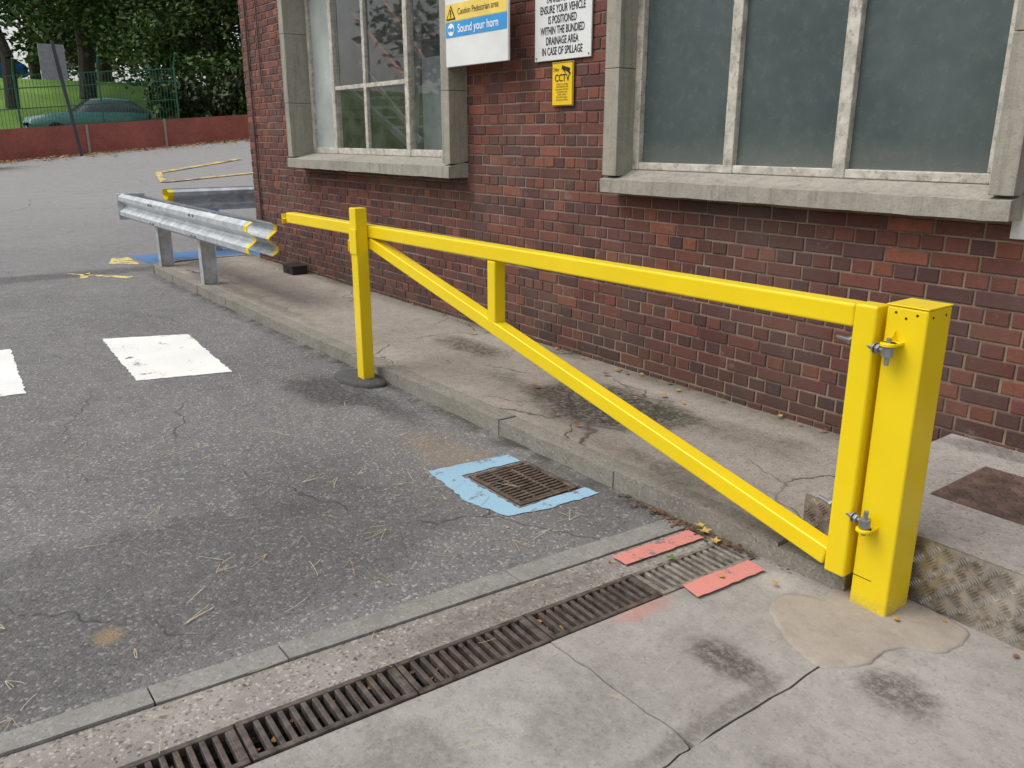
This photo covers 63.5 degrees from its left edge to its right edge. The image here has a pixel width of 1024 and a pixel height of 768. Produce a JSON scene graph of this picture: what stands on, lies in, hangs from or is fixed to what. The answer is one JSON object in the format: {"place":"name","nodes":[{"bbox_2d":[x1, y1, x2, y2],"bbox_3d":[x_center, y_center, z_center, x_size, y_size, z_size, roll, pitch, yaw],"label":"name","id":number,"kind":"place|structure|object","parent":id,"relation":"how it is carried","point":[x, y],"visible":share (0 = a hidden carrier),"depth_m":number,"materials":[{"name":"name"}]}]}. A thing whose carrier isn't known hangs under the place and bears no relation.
{"place":"outdoors","nodes":[
{"label":"outdoors","id":0,"kind":"place"},
{"bbox_2d":[0,2,239,84],"label":"sky","id":1,"kind":"structure","parent":0,"point":[13,28],"materials":[{"name":"white"}]},
{"bbox_2d":[0,78,278,689],"bbox_3d":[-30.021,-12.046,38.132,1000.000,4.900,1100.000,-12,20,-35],"label":"ground","id":2,"kind":"structure","parent":0,"point":[128,95],"depth_m":41.18,"materials":[{"name":"green plant"}]},
{"bbox_2d":[0,58,28,77],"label":"parked car","id":3,"kind":"object","parent":2,"relation":"on","point":[20,66],"visible":0.25,"depth_m":47.64,"materials":[{"name":"blue paint"}]},
{"bbox_2d":[0,0,120,80],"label":"broadleaf tree","id":4,"kind":"object","parent":2,"relation":"on","point":[32,67],"visible":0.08,"depth_m":55.75,"materials":[{"name":"green plant"}]},
{"bbox_2d":[0,0,144,108],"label":"broadleaf tree","id":5,"kind":"object","parent":2,"relation":"on","point":[6,55],"visible":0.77,"depth_m":36.26,"materials":[{"name":"green plant"}]},
{"bbox_2d":[0,52,179,128],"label":"metal fence","id":6,"kind":"object","parent":2,"relation":"on","point":[58,86],"visible":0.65,"depth_m":26.80,"materials":[{"name":"green metal"}]},
{"bbox_2d":[23,98,156,127],"bbox_3d":[-14.888,-9.386,29.381,4.220,1.476,1.820,-12,20,-35],"label":"parked car","id":7,"kind":"object","parent":2,"relation":"on","point":[133,110],"visible":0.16,"depth_m":28.70,"materials":[{"name":"green paint"}]},
{"bbox_2d":[3,0,224,98],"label":"broadleaf tree","id":8,"kind":"object","parent":2,"relation":"on","point":[86,55],"visible":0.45,"depth_m":40.04,"materials":[{"name":"green plant"}]},
{"bbox_2d":[0,0,233,81],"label":"broadleaf tree","id":9,"kind":"object","parent":2,"relation":"on","point":[21,34],"visible":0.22,"depth_m":46.43,"materials":[{"name":"green plant"}]},
{"bbox_2d":[0,114,249,160],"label":"boundary wall","id":10,"kind":"structure","parent":2,"relation":"on","point":[32,142],"depth_m":26.94,"materials":[{"name":"red brick"}]},
{"bbox_2d":[22,3,241,81],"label":"broadleaf tree","id":11,"kind":"object","parent":2,"relation":"on","point":[77,69],"depth_m":53.97,"materials":[{"name":"green plant"}]},
{"bbox_2d":[77,0,242,98],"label":"broadleaf tree","id":12,"kind":"object","parent":2,"relation":"on","point":[167,46],"visible":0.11,"depth_m":37.61,"materials":[{"name":"green plant"}]},
{"bbox_2d":[82,0,242,99],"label":"broadleaf tree","id":13,"kind":"object","parent":2,"relation":"on","point":[210,62],"visible":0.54,"depth_m":32.64,"materials":[{"name":"green plant"}]},
{"bbox_2d":[140,58,247,119],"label":"shrubs","id":14,"kind":"object","parent":2,"relation":"on","point":[193,102],"visible":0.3,"depth_m":29.25,"materials":[{"name":"green plant"}]},
{"bbox_2d":[200,0,238,39],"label":"broadleaf tree","id":15,"kind":"object","parent":2,"relation":"on","point":[229,18],"visible":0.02,"depth_m":32.96,"materials":[{"name":"green plant"}]},
{"bbox_2d":[0,139,671,733],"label":"asphalt road","id":16,"kind":"structure","parent":0,"point":[80,625],"depth_m":4.01,"materials":[{"name":"grey asphalt"}]},
{"bbox_2d":[37,40,82,155],"bbox_3d":[-13.624,-8.588,24.986,0.808,3.310,0.159,-8,19,-26],"label":"sign post","id":17,"kind":"object","parent":16,"relation":"on","point":[52,60],"visible":0.97,"depth_m":24.69,"materials":[{"name":"grey metal"}]},
{"bbox_2d":[67,257,138,278],"bbox_3d":[-5.182,-1.479,10.547,0.800,0.001,1.952,-6,18,-18],"label":"yellow bay marking","id":18,"kind":"object","parent":16,"relation":"on","point":[125,260],"visible":1,"depth_m":10.91,"materials":[{"name":"paint"}]},
{"bbox_2d":[0,334,231,395],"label":"white road marking","id":19,"kind":"object","parent":16,"relation":"on","point":[168,356],"visible":1,"depth_m":6.20,"materials":[{"name":"paint"}]},
{"bbox_2d":[131,249,259,263],"bbox_3d":[-4.274,-1.788,11.582,1.707,0.001,1.312,-12,20,-35],"label":"blue bay marking","id":20,"kind":"object","parent":16,"relation":"on","point":[152,258],"visible":0.28,"depth_m":11.65,"materials":[{"name":"paint"}]},
{"bbox_2d":[155,158,252,181],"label":"yellow parking lines","id":21,"kind":"object","parent":16,"relation":"on","point":[160,176],"visible":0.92,"depth_m":21.25,"materials":[{"name":"paint"}]},
{"bbox_2d":[162,186,255,250],"bbox_3d":[-3.122,-2.667,12.972,4.350,0.900,0.340,-12,20,-35],"label":"crash barrier","id":22,"kind":"object","parent":16,"relation":"on","point":[224,198],"visible":0.22,"depth_m":11.92,"materials":[{"name":"metal"}]},
{"bbox_2d":[0,291,671,767],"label":"pine needles","id":23,"kind":"object","parent":16,"relation":"on","point":[298,541],"visible":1,"depth_m":3.41,"materials":[{"name":"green plant"}]},
{"bbox_2d":[0,518,690,757],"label":"edging kerb","id":24,"kind":"structure","parent":16,"relation":"on","point":[38,733],"depth_m":2.72,"materials":[{"name":"concrete"}]},
{"bbox_2d":[334,369,385,388],"bbox_3d":[-1.043,-0.039,5.676,0.281,0.032,0.478,-12,20,-35],"label":"cement footing patch","id":25,"kind":"object","parent":16,"relation":"on","point":[349,377],"visible":0.84,"depth_m":5.59,"materials":[{"name":"grey concrete"}]},
{"bbox_2d":[153,253,852,590],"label":"kerb","id":26,"kind":"structure","parent":16,"relation":"on","point":[754,535],"depth_m":4.19,"materials":[{"name":"concrete"}]},
{"bbox_2d":[0,138,1018,767],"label":"fallen leaves","id":27,"kind":"object","parent":16,"relation":"on","point":[656,510],"visible":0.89,"depth_m":3.66,"materials":[{"name":"brown plant"}]},
{"bbox_2d":[429,454,597,515],"bbox_3d":[-0.025,0.476,3.990,0.552,0.001,0.713,-12,20,-35],"label":"blue gully marking","id":28,"kind":"object","parent":16,"relation":"on","point":[468,490],"visible":1,"depth_m":3.88,"materials":[{"name":"paint"}]},
{"bbox_2d":[470,461,577,505],"bbox_3d":[0.055,0.564,4.037,0.350,0.193,0.425,-12,20,-35],"label":"gully grate","id":29,"kind":"object","parent":16,"relation":"on","point":[532,483],"visible":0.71,"depth_m":4.00,"materials":[{"name":"brown metal"}]},
{"bbox_2d":[281,207,953,616],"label":"swing barrier gate","id":30,"kind":"structure","parent":16,"relation":"on","point":[891,391],"depth_m":2.90,"materials":[{"name":"yellow metal"}]},
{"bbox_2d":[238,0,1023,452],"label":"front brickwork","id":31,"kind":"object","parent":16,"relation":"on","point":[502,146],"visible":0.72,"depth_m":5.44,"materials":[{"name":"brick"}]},
{"bbox_2d":[445,0,509,67],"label":"safety sign","id":32,"kind":"object","parent":31,"relation":"attached to","point":[477,31],"visible":1,"depth_m":6.02,"materials":[{"name":"metal"}]},
{"bbox_2d":[551,60,573,105],"bbox_3d":[0.344,-2.046,5.646,0.014,0.285,0.225,-12,20,-35],"label":"cctv sign","id":33,"kind":"object","parent":31,"relation":"attached to","point":[562,83],"visible":1,"depth_m":5.64,"materials":[{"name":"yellow plastic"}]},
{"bbox_2d":[535,0,592,61],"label":"tanker notice sign","id":34,"kind":"object","parent":31,"relation":"attached to","point":[563,29],"visible":1,"depth_m":5.55,"materials":[{"name":"metal"}]},
{"bbox_2d":[1009,212,1023,239],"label":"blank wall plate","id":35,"kind":"object","parent":31,"relation":"attached to","point":[1017,230],"visible":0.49,"depth_m":3.54,"materials":[{"name":"white plastic"}]},
{"bbox_2d":[166,255,839,518],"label":"pavement","id":36,"kind":"structure","parent":0,"point":[788,464],"depth_m":5.15,"materials":[{"name":"concrete"}]},
{"bbox_2d":[115,193,278,284],"bbox_3d":[-3.661,-1.568,9.348,0.360,0.905,4.840,-12,20,-35],"label":"crash barrier","id":37,"kind":"object","parent":36,"relation":"on","point":[208,229],"visible":0.88,"depth_m":8.82,"materials":[{"name":"metal"}]},
{"bbox_2d":[282,262,307,274],"bbox_3d":[-2.521,-1.338,9.618,0.195,0.100,0.300,-12,20,-35],"label":"rodent bait box","id":38,"kind":"object","parent":36,"relation":"on","point":[296,268],"visible":1,"depth_m":9.53,"materials":[{"name":"black plastic"}]},
{"bbox_2d":[244,557,1023,767],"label":"concrete apron","id":39,"kind":"object","parent":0,"point":[740,682],"visible":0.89,"depth_m":2.43,"materials":[{"name":"grey concrete"}]},
{"bbox_2d":[0,527,717,767],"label":"concrete channel surround","id":40,"kind":"object","parent":39,"relation":"in","point":[122,741],"visible":0.58,"depth_m":2.55,"materials":[{"name":"grey concrete"}]},
{"bbox_2d":[118,541,754,767],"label":"drainage channel","id":41,"kind":"object","parent":40,"relation":"in","point":[583,610],"visible":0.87,"depth_m":2.61,"materials":[{"name":"metal"}]},
{"bbox_2d":[612,530,764,596],"bbox_3d":[0.691,0.695,3.227,0.420,0.001,0.430,-12,20,-35],"label":"red drain marking","id":42,"kind":"object","parent":40,"relation":"on","point":[708,583],"visible":1,"depth_m":3.20,"materials":[{"name":"paint"}]},
{"bbox_2d":[769,586,969,668],"bbox_3d":[1.197,0.816,2.845,0.619,0.010,0.470,-5,17,-18],"label":"cement patch","id":43,"kind":"object","parent":39,"relation":"on","point":[835,628],"visible":0.86,"depth_m":2.79,"materials":[{"name":"beige concrete"}]},
{"bbox_2d":[803,434,1023,650],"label":"concrete step","id":44,"kind":"object","parent":39,"relation":"on","point":[967,567],"visible":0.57,"depth_m":2.90,"materials":[{"name":"concrete"}]},
{"bbox_2d":[931,466,1023,524],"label":"manhole cover","id":45,"kind":"object","parent":44,"relation":"in","point":[993,491],"visible":1,"depth_m":3.25,"materials":[{"name":"brown metal"}]},
{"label":"floor","id":46,"kind":"structure","parent":0,"visible":0},
{"bbox_2d":[335,0,441,149],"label":"interior fittings","id":47,"kind":"object","parent":46,"relation":"on","point":[385,58],"visible":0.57,"depth_m":10.64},
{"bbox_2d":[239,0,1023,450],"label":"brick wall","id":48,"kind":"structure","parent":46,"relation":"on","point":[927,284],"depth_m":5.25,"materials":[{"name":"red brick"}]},
{"bbox_2d":[242,0,262,218],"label":"conduit","id":49,"kind":"object","parent":48,"relation":"attached to","point":[255,136],"visible":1,"depth_m":10.04,"materials":[{"name":"metal"}]},
{"bbox_2d":[287,153,468,177],"bbox_3d":[-1.319,-2.136,8.019,0.448,0.148,3.290,-12,20,-35],"label":"window sill","id":50,"kind":"structure","parent":48,"relation":"attached to","point":[414,166],"depth_m":7.58,"materials":[{"name":"stone"}]},
{"bbox_2d":[277,0,468,163],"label":"window jambs","id":51,"kind":"structure","parent":50,"relation":"on","point":[293,48],"depth_m":8.74,"materials":[{"name":"stone"}]},
{"bbox_2d":[304,0,441,156],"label":"window frame","id":52,"kind":"object","parent":50,"relation":"on","point":[408,80],"visible":0.87,"depth_m":8.08,"materials":[{"name":"paint"}]},
{"bbox_2d":[309,0,334,147],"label":"window glass","id":53,"kind":"object","parent":52,"relation":"attached to","point":[321,63],"visible":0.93,"depth_m":8.78,"materials":[{"name":"white"}]},
{"bbox_2d":[600,170,1023,221],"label":"window sill","id":54,"kind":"structure","parent":48,"relation":"attached to","point":[954,200],"depth_m":4.10,"materials":[{"name":"stone"}]},
{"bbox_2d":[602,0,1023,195],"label":"window jambs","id":55,"kind":"structure","parent":54,"relation":"on","point":[1007,176],"depth_m":5.02,"materials":[{"name":"stone"}]},
{"bbox_2d":[632,0,1018,183],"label":"window frame","id":56,"kind":"object","parent":54,"relation":"on","point":[849,81],"visible":0.85,"depth_m":4.33,"materials":[{"name":"paint"}]},
{"bbox_2d":[642,0,1014,172],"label":"window glass","id":57,"kind":"object","parent":56,"relation":"attached to","point":[929,82],"visible":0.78,"depth_m":4.19,"materials":[{"name":"glass"}]}
]}

